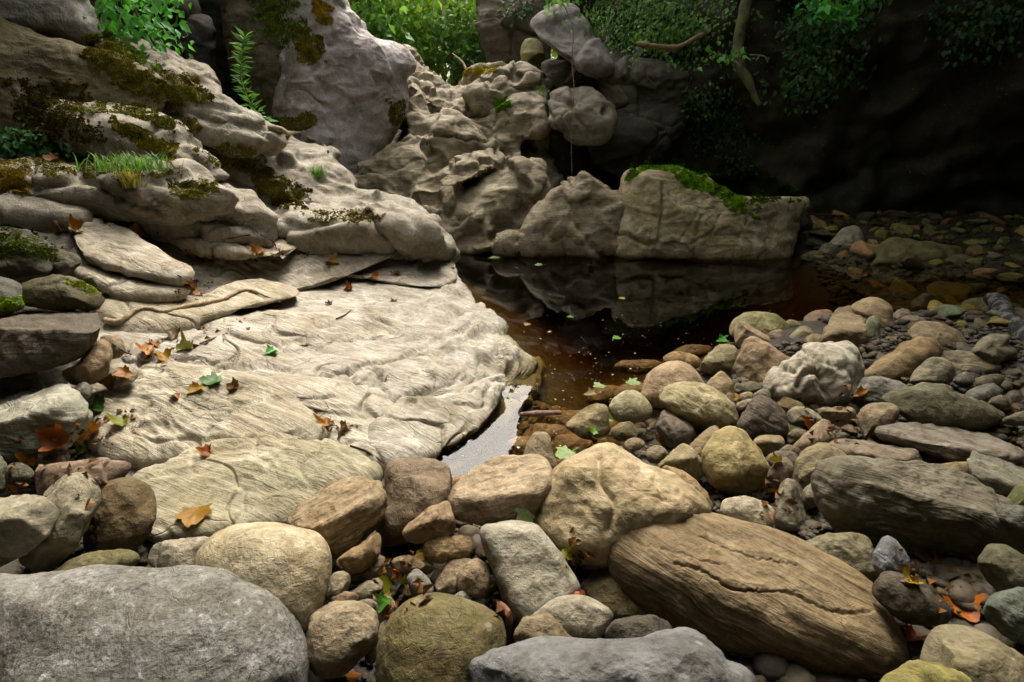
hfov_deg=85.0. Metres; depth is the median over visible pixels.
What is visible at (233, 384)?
fallen leaf
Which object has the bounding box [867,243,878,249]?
stone
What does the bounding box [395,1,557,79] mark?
broadleaf tree
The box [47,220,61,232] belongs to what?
fallen leaf
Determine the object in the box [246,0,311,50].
moss patch
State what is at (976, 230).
stone
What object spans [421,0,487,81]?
broadleaf tree
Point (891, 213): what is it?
stone
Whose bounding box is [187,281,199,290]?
fallen leaf
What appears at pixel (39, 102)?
moss patch
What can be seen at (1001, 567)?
boulder
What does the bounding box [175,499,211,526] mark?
fallen leaf
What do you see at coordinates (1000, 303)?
stone
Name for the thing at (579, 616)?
stone
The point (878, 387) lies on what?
stone
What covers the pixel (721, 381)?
stone
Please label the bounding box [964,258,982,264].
stone
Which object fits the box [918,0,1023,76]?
ivy
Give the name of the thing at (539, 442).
stone
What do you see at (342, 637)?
stone
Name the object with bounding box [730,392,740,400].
fallen leaf
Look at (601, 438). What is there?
fallen leaf
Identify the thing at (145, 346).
fallen leaf
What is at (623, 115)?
shaded buttress
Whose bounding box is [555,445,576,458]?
fallen leaf
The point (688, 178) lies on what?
moss patch
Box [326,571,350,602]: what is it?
stone
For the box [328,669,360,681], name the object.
fallen leaf
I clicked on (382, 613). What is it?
stone
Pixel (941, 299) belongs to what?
stone
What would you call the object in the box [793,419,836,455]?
stone
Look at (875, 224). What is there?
stone
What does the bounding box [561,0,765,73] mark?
ivy
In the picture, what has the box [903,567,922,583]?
fallen leaf
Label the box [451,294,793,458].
floating specks
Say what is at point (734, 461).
boulder
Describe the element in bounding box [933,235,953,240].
stone
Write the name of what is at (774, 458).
fallen leaf
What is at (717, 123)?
ivy
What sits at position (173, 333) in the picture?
fallen leaf
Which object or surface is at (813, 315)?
stone
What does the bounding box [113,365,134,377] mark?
fallen leaf
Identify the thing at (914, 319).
stone
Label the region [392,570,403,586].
stone
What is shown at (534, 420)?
stone
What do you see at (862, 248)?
stone
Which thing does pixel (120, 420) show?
fallen leaf
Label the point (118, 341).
stone
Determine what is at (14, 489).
fallen leaf
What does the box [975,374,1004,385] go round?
stone
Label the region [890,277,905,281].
stone
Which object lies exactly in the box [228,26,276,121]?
fern
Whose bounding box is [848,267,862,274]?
stone
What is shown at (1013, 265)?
stone
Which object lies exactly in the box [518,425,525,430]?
stone
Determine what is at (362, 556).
stone
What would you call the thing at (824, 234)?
stone
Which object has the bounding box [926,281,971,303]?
stone
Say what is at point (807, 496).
stone
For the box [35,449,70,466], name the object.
stone
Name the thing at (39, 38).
mossy bank
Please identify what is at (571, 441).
stone
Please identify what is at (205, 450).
fallen leaf
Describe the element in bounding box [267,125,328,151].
root
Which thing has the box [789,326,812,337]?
stone
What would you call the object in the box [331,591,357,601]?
pebble
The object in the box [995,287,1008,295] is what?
stone
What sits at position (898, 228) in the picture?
stone
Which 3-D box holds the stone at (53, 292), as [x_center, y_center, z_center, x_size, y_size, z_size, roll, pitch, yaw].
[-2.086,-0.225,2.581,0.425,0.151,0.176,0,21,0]
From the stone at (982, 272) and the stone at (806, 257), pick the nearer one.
the stone at (982, 272)
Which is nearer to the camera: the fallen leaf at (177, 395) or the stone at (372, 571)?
the stone at (372, 571)
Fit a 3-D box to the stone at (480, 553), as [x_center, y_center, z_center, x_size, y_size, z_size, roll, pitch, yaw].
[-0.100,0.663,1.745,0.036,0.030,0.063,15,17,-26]
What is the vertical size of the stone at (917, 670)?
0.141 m
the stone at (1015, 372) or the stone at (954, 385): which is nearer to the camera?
the stone at (954, 385)
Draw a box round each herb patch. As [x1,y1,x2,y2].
[0,116,86,161]
[10,129,43,151]
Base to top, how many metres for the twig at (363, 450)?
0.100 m
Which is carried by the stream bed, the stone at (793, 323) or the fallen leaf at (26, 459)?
the stone at (793, 323)
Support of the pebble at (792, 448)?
on the stone at (792, 456)
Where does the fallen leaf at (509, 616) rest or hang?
on the gravel
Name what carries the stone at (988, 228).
on the gravel
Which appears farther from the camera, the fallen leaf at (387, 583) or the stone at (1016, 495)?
the stone at (1016, 495)
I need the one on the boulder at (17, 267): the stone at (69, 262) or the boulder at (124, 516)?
the stone at (69, 262)
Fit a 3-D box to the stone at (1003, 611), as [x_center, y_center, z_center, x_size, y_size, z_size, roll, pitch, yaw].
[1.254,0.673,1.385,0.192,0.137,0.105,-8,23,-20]
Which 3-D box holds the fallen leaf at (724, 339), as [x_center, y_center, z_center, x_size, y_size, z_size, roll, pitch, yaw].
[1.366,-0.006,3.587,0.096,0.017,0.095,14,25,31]
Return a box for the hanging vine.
[564,5,573,165]
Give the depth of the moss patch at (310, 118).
6.05 m
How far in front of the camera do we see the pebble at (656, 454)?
2.19 m
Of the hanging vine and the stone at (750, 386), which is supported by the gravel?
the stone at (750, 386)
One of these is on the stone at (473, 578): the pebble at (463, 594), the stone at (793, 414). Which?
the pebble at (463, 594)
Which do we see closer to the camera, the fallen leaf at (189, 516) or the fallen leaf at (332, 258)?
the fallen leaf at (189, 516)
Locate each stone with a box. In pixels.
[0,276,23,318]
[0,455,7,493]
[5,462,34,485]
[20,565,30,573]
[21,274,104,311]
[34,457,130,495]
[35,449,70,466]
[48,248,81,274]
[53,549,139,570]
[62,339,112,384]
[73,382,92,398]
[100,335,125,358]
[106,363,138,385]
[148,536,208,567]
[305,600,378,678]
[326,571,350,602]
[330,550,349,574]
[336,533,380,573]
[350,554,385,584]
[364,619,388,664]
[376,596,395,624]
[392,555,433,574]
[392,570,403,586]
[402,501,455,543]
[402,584,413,597]
[407,569,433,596]
[422,534,474,563]
[430,568,440,583]
[433,557,471,594]
[452,476,460,486]
[455,520,469,527]
[456,558,489,597]
[475,544,485,559]
[485,585,493,597]
[506,436,530,454]
[513,613,571,642]
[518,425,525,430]
[523,423,571,440]
[523,431,556,468]
[530,416,544,424]
[533,594,612,638]
[542,410,579,425]
[551,432,592,451]
[566,403,609,439]
[574,448,585,453]
[581,567,647,619]
[587,385,617,406]
[592,419,618,442]
[597,437,621,445]
[605,614,672,638]
[609,390,651,423]
[610,421,637,441]
[612,383,642,398]
[613,359,661,374]
[643,408,663,422]
[649,419,657,430]
[655,409,696,449]
[658,443,703,480]
[662,465,712,511]
[663,351,700,368]
[674,344,712,357]
[689,425,718,456]
[700,344,737,374]
[707,371,735,394]
[720,495,774,527]
[725,342,739,348]
[734,319,770,347]
[736,381,761,391]
[736,395,788,440]
[753,435,784,454]
[765,451,798,466]
[767,329,784,338]
[767,457,793,488]
[774,478,807,530]
[776,397,803,411]
[784,425,802,444]
[786,319,800,326]
[786,406,821,425]
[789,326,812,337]
[792,442,846,489]
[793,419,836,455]
[798,212,812,235]
[799,250,822,262]
[802,483,816,508]
[803,309,832,320]
[804,333,820,342]
[805,239,822,247]
[806,532,877,582]
[808,230,835,239]
[811,215,826,226]
[814,255,823,259]
[818,243,836,252]
[818,406,855,425]
[821,226,838,231]
[830,438,921,460]
[832,210,849,219]
[836,250,848,258]
[841,424,856,434]
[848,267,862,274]
[849,240,875,258]
[852,397,874,405]
[853,376,906,402]
[857,402,898,437]
[858,212,877,219]
[866,316,880,340]
[867,239,877,243]
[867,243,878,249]
[868,223,882,226]
[868,279,884,289]
[869,227,879,233]
[871,436,888,444]
[872,535,909,576]
[873,229,894,239]
[879,659,972,681]
[881,209,909,218]
[885,334,904,340]
[888,286,905,294]
[889,223,912,235]
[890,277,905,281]
[890,279,916,292]
[893,308,910,319]
[895,315,926,324]
[898,292,915,299]
[900,252,924,269]
[908,225,919,229]
[910,293,933,311]
[913,234,923,240]
[921,218,930,224]
[923,226,936,230]
[923,228,937,235]
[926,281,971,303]
[927,275,934,281]
[927,300,942,309]
[928,213,942,218]
[928,259,944,265]
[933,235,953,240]
[933,295,946,303]
[934,383,953,389]
[935,304,965,320]
[940,218,954,223]
[943,462,969,473]
[944,210,957,215]
[944,254,973,264]
[950,295,961,301]
[950,381,960,389]
[951,227,966,233]
[953,320,967,327]
[953,371,974,386]
[955,222,966,227]
[955,304,979,310]
[961,297,987,305]
[962,239,987,244]
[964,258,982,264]
[965,219,987,225]
[965,246,987,255]
[965,383,1002,402]
[966,283,989,292]
[971,334,1017,363]
[972,227,982,232]
[972,268,996,277]
[974,317,986,325]
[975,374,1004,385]
[977,303,989,313]
[979,213,991,216]
[980,225,994,232]
[983,292,1023,345]
[983,587,1023,641]
[984,216,1007,226]
[987,253,1004,258]
[987,318,1011,326]
[988,309,1002,316]
[988,395,1012,408]
[993,245,1005,249]
[995,227,1003,232]
[995,272,1023,285]
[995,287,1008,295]
[996,238,1009,244]
[996,428,1010,434]
[996,504,1023,537]
[999,403,1019,414]
[1001,411,1023,425]
[1003,215,1013,219]
[1004,262,1022,269]
[1005,375,1016,381]
[1006,368,1021,376]
[1006,390,1023,402]
[1007,482,1023,505]
[1008,381,1021,387]
[1009,253,1023,259]
[1009,361,1023,372]
[1012,302,1020,308]
[1014,214,1023,220]
[1014,225,1023,235]
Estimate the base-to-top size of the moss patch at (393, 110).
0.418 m
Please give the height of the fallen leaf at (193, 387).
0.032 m
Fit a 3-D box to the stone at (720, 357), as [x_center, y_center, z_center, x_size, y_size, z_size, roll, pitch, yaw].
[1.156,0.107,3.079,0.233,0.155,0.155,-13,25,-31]
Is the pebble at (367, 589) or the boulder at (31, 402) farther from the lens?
the boulder at (31, 402)
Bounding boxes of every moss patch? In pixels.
[0,151,182,178]
[0,160,32,196]
[0,224,63,261]
[0,295,27,316]
[1,76,107,150]
[44,99,203,133]
[65,277,102,295]
[79,28,136,80]
[96,17,162,71]
[100,55,214,106]
[104,113,179,162]
[159,69,207,100]
[166,178,221,199]
[192,141,264,176]
[241,160,312,209]
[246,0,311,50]
[274,111,317,130]
[290,27,327,65]
[300,208,385,223]
[311,0,334,25]
[385,98,407,134]
[462,65,498,76]
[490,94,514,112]
[616,154,762,219]
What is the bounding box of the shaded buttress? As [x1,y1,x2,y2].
[475,0,717,189]
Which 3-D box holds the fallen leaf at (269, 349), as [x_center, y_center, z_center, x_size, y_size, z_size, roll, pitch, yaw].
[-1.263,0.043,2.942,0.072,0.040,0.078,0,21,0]
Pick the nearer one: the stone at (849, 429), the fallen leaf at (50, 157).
the stone at (849, 429)
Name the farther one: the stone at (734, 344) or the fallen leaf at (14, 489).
the stone at (734, 344)
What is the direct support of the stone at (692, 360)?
on the gravel
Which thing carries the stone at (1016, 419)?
on the gravel
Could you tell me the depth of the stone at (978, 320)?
3.62 m
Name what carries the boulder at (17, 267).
on the boulder at (32, 339)
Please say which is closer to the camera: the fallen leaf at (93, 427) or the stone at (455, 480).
the stone at (455, 480)
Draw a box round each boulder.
[0,226,55,279]
[0,306,100,378]
[0,368,92,461]
[0,494,59,566]
[0,564,309,681]
[19,472,101,572]
[83,477,156,552]
[194,522,331,633]
[287,476,387,555]
[375,457,451,546]
[375,592,506,681]
[448,454,552,525]
[469,627,756,681]
[480,520,579,624]
[533,442,710,570]
[607,512,909,678]
[612,168,809,268]
[641,361,703,408]
[659,381,738,429]
[701,426,770,495]
[729,311,790,336]
[729,336,790,382]
[762,340,864,406]
[811,455,1023,562]
[820,305,868,347]
[829,225,863,246]
[850,297,893,327]
[864,336,942,380]
[870,237,963,267]
[872,571,951,626]
[874,422,1023,464]
[881,382,1004,430]
[907,321,966,346]
[908,357,955,384]
[920,624,1023,681]
[940,350,1001,374]
[967,450,1023,496]
[978,543,1023,591]
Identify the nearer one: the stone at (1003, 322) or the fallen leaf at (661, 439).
the fallen leaf at (661, 439)
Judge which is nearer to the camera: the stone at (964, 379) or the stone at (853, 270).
the stone at (964, 379)
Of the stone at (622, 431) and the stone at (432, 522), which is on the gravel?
the stone at (622, 431)
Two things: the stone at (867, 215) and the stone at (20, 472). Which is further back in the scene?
the stone at (867, 215)
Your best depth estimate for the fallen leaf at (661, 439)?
2.42 m
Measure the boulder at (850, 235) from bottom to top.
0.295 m
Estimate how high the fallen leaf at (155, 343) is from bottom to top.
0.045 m
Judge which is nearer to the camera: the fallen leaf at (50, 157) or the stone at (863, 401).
the stone at (863, 401)
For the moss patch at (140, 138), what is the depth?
3.85 m
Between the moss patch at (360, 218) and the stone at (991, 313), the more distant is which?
the moss patch at (360, 218)
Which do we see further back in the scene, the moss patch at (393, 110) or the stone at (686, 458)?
the moss patch at (393, 110)
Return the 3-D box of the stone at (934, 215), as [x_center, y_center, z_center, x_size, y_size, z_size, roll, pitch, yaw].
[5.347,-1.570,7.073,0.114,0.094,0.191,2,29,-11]
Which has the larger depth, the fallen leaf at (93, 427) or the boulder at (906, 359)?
the boulder at (906, 359)
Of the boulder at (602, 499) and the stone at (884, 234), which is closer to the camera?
the boulder at (602, 499)
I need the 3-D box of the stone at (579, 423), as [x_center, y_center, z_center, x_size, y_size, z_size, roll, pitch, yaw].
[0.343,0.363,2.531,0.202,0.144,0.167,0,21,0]
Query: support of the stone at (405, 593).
on the gravel
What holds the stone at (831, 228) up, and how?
on the gravel
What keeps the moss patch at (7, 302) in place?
on the stone at (10, 287)
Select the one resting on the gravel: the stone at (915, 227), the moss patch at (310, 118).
the stone at (915, 227)
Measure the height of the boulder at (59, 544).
0.248 m
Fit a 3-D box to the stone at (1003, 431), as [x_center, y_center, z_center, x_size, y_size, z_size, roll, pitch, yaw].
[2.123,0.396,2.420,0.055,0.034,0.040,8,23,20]
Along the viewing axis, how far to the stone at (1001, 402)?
2.54 m
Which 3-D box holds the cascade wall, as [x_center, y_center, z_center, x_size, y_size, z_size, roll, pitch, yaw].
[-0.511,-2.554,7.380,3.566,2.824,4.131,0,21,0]
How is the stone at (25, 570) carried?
on the gravel
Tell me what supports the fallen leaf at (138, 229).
on the mossy bank
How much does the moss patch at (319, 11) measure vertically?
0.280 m
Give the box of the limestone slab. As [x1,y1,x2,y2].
[34,218,545,543]
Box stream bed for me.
[6,57,1023,681]
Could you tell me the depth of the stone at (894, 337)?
3.29 m
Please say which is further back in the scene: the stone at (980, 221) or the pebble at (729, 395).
the stone at (980, 221)
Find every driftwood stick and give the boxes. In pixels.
[520,410,560,416]
[806,213,855,216]
[932,221,993,225]
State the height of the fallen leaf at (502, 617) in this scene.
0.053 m
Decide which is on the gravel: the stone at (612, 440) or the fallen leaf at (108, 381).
the stone at (612, 440)
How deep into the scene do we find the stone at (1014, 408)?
2.58 m
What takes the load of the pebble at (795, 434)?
on the stone at (821, 434)
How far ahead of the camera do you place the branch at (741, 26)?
6.13 m
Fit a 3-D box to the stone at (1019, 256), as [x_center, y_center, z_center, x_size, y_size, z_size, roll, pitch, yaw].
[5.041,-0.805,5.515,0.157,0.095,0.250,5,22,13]
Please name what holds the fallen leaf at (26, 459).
on the stone at (66, 456)
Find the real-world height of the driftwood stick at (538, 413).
0.031 m
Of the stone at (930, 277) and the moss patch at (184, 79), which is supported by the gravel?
the stone at (930, 277)
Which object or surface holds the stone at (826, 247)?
on the stream bed
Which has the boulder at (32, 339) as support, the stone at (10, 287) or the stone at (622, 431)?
the stone at (10, 287)
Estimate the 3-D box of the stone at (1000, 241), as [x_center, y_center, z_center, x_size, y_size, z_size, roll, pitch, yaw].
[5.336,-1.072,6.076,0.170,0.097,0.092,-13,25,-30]
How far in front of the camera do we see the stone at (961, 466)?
2.04 m
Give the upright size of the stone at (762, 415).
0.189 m
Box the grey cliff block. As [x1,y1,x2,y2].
[176,0,416,172]
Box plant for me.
[533,86,549,97]
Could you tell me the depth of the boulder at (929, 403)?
2.39 m
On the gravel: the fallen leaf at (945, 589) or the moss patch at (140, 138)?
the fallen leaf at (945, 589)
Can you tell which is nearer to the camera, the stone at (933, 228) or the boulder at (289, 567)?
the boulder at (289, 567)
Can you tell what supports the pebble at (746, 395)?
on the stream bed
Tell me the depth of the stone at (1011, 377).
2.88 m
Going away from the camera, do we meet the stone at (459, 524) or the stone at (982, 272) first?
the stone at (459, 524)
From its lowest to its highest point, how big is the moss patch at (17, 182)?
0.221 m
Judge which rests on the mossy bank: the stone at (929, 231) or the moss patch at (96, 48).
the moss patch at (96, 48)
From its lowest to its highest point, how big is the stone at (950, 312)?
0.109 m
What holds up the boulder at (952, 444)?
on the stream bed
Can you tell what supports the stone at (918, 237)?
on the stream bed
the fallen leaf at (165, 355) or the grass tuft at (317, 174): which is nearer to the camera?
the fallen leaf at (165, 355)
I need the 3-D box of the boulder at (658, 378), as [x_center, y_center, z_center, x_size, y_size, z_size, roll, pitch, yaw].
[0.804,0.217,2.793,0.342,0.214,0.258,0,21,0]
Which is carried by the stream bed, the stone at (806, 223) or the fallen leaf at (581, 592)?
the stone at (806, 223)
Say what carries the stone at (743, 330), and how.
on the stream bed
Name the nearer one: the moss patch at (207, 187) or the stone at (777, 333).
the stone at (777, 333)
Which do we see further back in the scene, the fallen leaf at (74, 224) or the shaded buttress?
the shaded buttress
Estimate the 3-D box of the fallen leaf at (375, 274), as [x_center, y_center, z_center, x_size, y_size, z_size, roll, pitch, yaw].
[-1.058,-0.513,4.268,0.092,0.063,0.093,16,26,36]
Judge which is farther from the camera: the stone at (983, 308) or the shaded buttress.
the shaded buttress
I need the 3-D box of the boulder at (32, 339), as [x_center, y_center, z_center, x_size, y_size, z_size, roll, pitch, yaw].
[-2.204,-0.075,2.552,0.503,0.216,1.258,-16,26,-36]
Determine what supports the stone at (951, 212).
on the gravel
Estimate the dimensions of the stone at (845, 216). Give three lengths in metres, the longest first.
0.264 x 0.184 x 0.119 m
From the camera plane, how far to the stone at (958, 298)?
4.80 m
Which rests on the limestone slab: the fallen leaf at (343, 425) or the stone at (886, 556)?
the fallen leaf at (343, 425)
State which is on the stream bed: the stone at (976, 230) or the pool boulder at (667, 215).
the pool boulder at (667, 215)
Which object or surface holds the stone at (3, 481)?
on the gravel
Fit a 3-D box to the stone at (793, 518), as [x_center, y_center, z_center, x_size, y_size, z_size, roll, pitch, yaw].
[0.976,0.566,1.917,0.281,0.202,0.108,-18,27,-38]
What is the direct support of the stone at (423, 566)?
on the gravel
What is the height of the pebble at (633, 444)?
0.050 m
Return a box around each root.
[102,288,280,324]
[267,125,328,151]
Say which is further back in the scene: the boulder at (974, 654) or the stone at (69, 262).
the stone at (69, 262)
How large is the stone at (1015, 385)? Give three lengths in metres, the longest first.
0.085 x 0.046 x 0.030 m
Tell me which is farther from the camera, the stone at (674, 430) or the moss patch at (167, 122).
the moss patch at (167, 122)
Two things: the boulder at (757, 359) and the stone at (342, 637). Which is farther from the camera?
the boulder at (757, 359)
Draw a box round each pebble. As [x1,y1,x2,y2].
[121,354,136,363]
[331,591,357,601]
[351,579,382,600]
[360,598,376,610]
[455,591,470,599]
[624,437,644,451]
[645,445,667,463]
[726,392,734,403]
[736,398,751,411]
[737,392,753,401]
[753,388,771,397]
[779,444,799,453]
[788,429,805,439]
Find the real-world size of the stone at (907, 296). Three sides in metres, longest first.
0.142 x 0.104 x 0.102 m
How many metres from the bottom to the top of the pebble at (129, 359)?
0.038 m
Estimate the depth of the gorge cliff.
6.82 m
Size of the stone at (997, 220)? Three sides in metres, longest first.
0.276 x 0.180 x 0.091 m
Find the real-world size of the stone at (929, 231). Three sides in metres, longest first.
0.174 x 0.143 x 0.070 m
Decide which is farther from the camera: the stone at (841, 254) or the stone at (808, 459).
the stone at (841, 254)
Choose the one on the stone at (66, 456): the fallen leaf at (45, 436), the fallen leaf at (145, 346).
the fallen leaf at (45, 436)
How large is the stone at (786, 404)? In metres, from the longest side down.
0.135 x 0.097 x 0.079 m
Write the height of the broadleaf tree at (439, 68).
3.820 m
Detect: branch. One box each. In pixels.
[452,53,465,68]
[636,26,711,51]
[732,0,760,105]
[750,54,767,62]
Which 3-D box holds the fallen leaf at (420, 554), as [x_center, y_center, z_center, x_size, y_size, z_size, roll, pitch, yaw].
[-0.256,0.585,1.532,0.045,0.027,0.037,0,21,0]
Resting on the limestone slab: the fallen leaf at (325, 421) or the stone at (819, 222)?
the fallen leaf at (325, 421)
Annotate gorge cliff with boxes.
[89,0,1023,217]
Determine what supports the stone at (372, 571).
on the gravel
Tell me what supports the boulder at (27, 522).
on the stream bed
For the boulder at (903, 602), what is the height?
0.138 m
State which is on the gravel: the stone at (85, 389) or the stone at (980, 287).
the stone at (980, 287)
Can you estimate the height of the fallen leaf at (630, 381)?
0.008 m
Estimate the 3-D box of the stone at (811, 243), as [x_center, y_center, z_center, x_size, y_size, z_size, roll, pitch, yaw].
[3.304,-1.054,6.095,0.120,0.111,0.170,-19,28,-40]
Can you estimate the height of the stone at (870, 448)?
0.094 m
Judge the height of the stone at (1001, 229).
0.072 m
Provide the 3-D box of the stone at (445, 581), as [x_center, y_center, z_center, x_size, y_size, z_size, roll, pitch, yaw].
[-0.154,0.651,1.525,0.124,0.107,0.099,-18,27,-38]
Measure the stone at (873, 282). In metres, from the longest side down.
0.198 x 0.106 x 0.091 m
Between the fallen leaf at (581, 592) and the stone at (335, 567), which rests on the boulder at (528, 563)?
the fallen leaf at (581, 592)
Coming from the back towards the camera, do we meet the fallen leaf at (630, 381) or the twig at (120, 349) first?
the fallen leaf at (630, 381)
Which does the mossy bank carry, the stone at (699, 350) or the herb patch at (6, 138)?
the herb patch at (6, 138)
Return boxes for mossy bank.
[0,0,459,283]
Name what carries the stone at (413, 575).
on the stream bed
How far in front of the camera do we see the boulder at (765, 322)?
3.54 m
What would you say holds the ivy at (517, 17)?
attached to the shaded buttress
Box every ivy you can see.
[497,0,532,27]
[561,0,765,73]
[677,56,762,181]
[685,94,745,159]
[696,158,808,203]
[753,0,888,116]
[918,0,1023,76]
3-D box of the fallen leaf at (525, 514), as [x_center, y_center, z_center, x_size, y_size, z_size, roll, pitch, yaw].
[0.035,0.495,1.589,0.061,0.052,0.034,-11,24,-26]
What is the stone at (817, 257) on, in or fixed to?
on the gravel
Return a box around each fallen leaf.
[7,483,30,494]
[14,450,36,465]
[34,424,69,451]
[43,152,59,160]
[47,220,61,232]
[68,213,82,232]
[70,442,86,460]
[77,421,101,443]
[88,394,105,410]
[97,373,119,390]
[106,412,132,425]
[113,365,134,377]
[128,222,147,236]
[135,342,157,354]
[149,339,161,345]
[152,348,175,361]
[159,324,184,338]
[169,393,179,397]
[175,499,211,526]
[176,329,192,349]
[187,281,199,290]
[187,381,203,393]
[192,288,202,294]
[195,444,213,455]
[199,371,228,384]
[226,377,238,388]
[249,242,264,254]
[263,344,278,354]
[313,413,331,425]
[325,253,338,262]
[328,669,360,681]
[338,420,347,429]
[344,280,351,289]
[367,269,381,278]
[375,592,392,612]
[379,574,406,596]
[391,569,399,580]
[413,547,426,559]
[493,598,512,639]
[497,613,514,621]
[515,507,534,522]
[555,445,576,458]
[561,545,574,559]
[574,584,585,595]
[583,387,596,394]
[588,426,598,434]
[593,382,605,387]
[593,435,605,439]
[625,378,640,384]
[653,432,664,443]
[717,337,730,342]
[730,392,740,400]
[760,483,778,493]
[769,452,782,461]
[804,416,813,428]
[851,385,867,396]
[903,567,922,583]
[905,623,927,640]
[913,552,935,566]
[924,572,952,590]
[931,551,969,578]
[942,594,987,621]
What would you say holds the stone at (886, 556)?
on the boulder at (745, 589)
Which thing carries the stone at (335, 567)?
on the gravel
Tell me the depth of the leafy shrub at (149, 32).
4.88 m
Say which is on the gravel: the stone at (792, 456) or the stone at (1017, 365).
the stone at (792, 456)
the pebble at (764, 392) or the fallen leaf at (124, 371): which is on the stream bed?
the pebble at (764, 392)
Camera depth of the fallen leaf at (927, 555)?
1.72 m
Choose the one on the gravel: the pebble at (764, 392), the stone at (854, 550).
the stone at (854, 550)
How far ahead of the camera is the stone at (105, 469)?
1.71 m
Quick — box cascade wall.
[352,44,623,265]
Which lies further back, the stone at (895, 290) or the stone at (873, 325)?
the stone at (895, 290)
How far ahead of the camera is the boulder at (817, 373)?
2.68 m
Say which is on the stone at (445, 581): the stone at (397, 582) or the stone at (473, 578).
the stone at (473, 578)
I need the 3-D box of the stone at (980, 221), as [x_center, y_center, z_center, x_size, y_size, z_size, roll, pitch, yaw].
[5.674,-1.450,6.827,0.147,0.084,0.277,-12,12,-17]
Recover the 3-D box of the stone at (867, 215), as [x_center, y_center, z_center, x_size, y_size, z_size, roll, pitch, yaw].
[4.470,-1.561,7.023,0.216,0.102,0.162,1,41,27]
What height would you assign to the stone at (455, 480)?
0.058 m
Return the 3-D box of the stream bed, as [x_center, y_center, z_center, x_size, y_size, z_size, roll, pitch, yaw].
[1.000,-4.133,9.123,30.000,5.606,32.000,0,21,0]
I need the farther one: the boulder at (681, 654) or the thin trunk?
the thin trunk
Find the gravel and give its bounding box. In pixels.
[0,211,1023,681]
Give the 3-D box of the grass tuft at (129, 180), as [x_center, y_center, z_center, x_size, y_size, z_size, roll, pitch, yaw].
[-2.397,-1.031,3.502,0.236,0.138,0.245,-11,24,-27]
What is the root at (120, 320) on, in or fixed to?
on the limestone slab
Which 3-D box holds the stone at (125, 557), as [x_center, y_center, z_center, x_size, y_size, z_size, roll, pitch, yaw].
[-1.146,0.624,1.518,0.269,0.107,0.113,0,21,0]
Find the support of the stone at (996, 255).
on the gravel
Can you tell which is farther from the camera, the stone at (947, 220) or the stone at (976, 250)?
the stone at (947, 220)
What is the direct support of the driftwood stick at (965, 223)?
on the gravel
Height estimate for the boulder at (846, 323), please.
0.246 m
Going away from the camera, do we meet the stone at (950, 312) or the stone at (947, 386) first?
the stone at (947, 386)
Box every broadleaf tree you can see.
[348,0,448,71]
[355,0,481,85]
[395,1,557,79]
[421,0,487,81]
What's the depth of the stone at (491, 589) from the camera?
1.59 m
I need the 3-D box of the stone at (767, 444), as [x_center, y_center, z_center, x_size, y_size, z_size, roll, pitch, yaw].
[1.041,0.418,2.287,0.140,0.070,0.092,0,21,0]
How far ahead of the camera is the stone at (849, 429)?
2.41 m
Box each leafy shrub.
[75,0,194,59]
[698,41,758,71]
[794,0,892,33]
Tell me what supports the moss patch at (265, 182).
on the mossy bank
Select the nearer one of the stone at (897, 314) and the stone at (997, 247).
the stone at (897, 314)
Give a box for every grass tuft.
[72,150,183,172]
[110,166,150,187]
[303,164,326,176]
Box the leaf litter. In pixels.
[4,156,980,642]
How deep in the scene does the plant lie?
7.04 m
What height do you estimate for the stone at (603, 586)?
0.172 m
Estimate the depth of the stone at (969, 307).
4.07 m
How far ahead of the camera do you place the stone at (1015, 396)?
2.64 m
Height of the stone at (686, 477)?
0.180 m
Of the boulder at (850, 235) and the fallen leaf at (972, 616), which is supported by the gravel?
the fallen leaf at (972, 616)
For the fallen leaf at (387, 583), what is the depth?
1.62 m
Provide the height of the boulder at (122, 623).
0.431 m
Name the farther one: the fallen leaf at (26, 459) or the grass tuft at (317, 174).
the grass tuft at (317, 174)
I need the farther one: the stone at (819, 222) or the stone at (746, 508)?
the stone at (819, 222)
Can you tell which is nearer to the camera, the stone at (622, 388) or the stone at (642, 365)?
the stone at (622, 388)
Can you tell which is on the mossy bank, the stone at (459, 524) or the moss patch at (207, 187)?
the moss patch at (207, 187)
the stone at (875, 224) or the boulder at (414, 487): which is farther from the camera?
the stone at (875, 224)
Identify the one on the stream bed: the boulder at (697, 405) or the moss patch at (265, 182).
the boulder at (697, 405)
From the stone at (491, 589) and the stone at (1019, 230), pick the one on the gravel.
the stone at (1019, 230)
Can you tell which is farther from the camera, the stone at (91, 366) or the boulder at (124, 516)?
the stone at (91, 366)
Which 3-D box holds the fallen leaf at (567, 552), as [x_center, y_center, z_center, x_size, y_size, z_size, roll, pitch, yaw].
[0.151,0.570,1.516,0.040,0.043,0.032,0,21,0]
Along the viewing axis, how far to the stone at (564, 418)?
2.93 m
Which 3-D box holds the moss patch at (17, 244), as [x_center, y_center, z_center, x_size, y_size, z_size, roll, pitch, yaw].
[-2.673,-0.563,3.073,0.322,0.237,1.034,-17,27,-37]
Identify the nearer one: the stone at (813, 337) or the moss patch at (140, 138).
the stone at (813, 337)
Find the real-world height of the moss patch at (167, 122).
0.247 m
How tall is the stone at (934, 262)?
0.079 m
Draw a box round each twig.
[112,343,130,354]
[199,333,227,343]
[228,230,280,239]
[350,445,383,462]
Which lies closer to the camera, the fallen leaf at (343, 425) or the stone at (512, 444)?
the fallen leaf at (343, 425)
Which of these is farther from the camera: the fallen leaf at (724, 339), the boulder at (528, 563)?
the fallen leaf at (724, 339)
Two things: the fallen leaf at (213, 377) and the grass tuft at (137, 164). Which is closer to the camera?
the fallen leaf at (213, 377)
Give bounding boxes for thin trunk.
[442,0,447,39]
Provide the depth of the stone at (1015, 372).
2.90 m
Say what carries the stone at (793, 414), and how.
on the gravel

